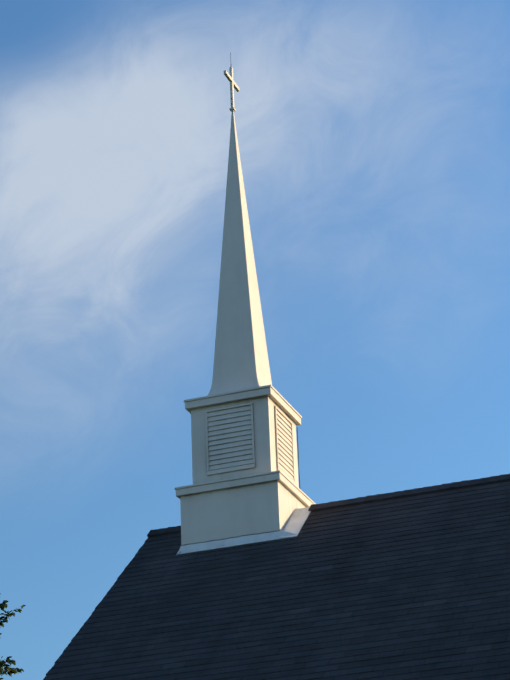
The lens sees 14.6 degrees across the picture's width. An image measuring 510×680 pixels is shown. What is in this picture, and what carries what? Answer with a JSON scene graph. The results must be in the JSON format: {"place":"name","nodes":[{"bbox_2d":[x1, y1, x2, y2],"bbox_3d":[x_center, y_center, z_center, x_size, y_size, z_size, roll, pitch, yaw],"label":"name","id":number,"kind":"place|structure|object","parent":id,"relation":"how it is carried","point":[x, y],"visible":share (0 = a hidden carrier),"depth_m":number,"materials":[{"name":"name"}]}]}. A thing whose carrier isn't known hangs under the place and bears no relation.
{"place":"outdoors","nodes":[
{"label":"outdoors","id":0,"kind":"place"},
{"bbox_2d":[0,600,25,679],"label":"tree","id":1,"kind":"object","parent":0,"point":[9,671],"visible":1,"depth_m":33.31,"materials":[{"name":"green plant"}]},
{"bbox_2d":[0,0,509,679],"label":"sky","id":2,"kind":"structure","parent":0,"point":[373,136],"materials":[{"name":"blue"}]},
{"bbox_2d":[43,473,509,679],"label":"roof","id":3,"kind":"structure","parent":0,"point":[412,584],"depth_m":25.53,"materials":[{"name":"black tile"}]},
{"bbox_2d":[176,507,310,554],"bbox_3d":[0.004,2.884,28.947,1.825,0.708,1.663,-11,-25,18],"label":"flashing","id":4,"kind":"object","parent":3,"relation":"on","point":[296,522],"visible":0.4,"depth_m":28.22,"materials":[{"name":"silver metal"}]},
{"bbox_3d":[6.408,6.661,24.706,16.466,11.471,13.250,-11,-25,18],"label":"church","id":5,"kind":"object","parent":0,"visible":0},
{"bbox_2d":[181,530,279,545],"bbox_3d":[-0.089,3.086,28.897,1.500,0.020,1.520,-11,-25,18],"label":"flashing sealant","id":6,"kind":"object","parent":5,"relation":"on","point":[230,537],"visible":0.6,"depth_m":28.24,"materials":[{"name":"grey"}]},
{"bbox_2d":[174,111,315,544],"bbox_3d":[-0.217,-0.139,30.348,1.624,7.787,1.624,-11,-25,18],"label":"steeple","id":7,"kind":"object","parent":5,"relation":"on","point":[246,416],"visible":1,"depth_m":29.14,"materials":[{"name":"paint"}]},
{"bbox_2d":[224,66,239,111],"bbox_3d":[-0.372,-4.037,32.101,0.080,0.835,0.600,-11,-25,18],"label":"cross","id":8,"kind":"object","parent":7,"relation":"on","point":[233,84],"visible":0.98,"depth_m":32.06,"materials":[{"name":"white metal"}]},
{"bbox_2d":[230,52,299,486],"bbox_3d":[0.237,-0.669,30.839,1.128,8.623,0.039,10,-27,-25],"label":"lightning rod","id":9,"kind":"object","parent":7,"relation":"attached to","point":[297,430],"visible":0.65,"depth_m":29.92,"materials":[{"name":"grey metal"}]}
]}

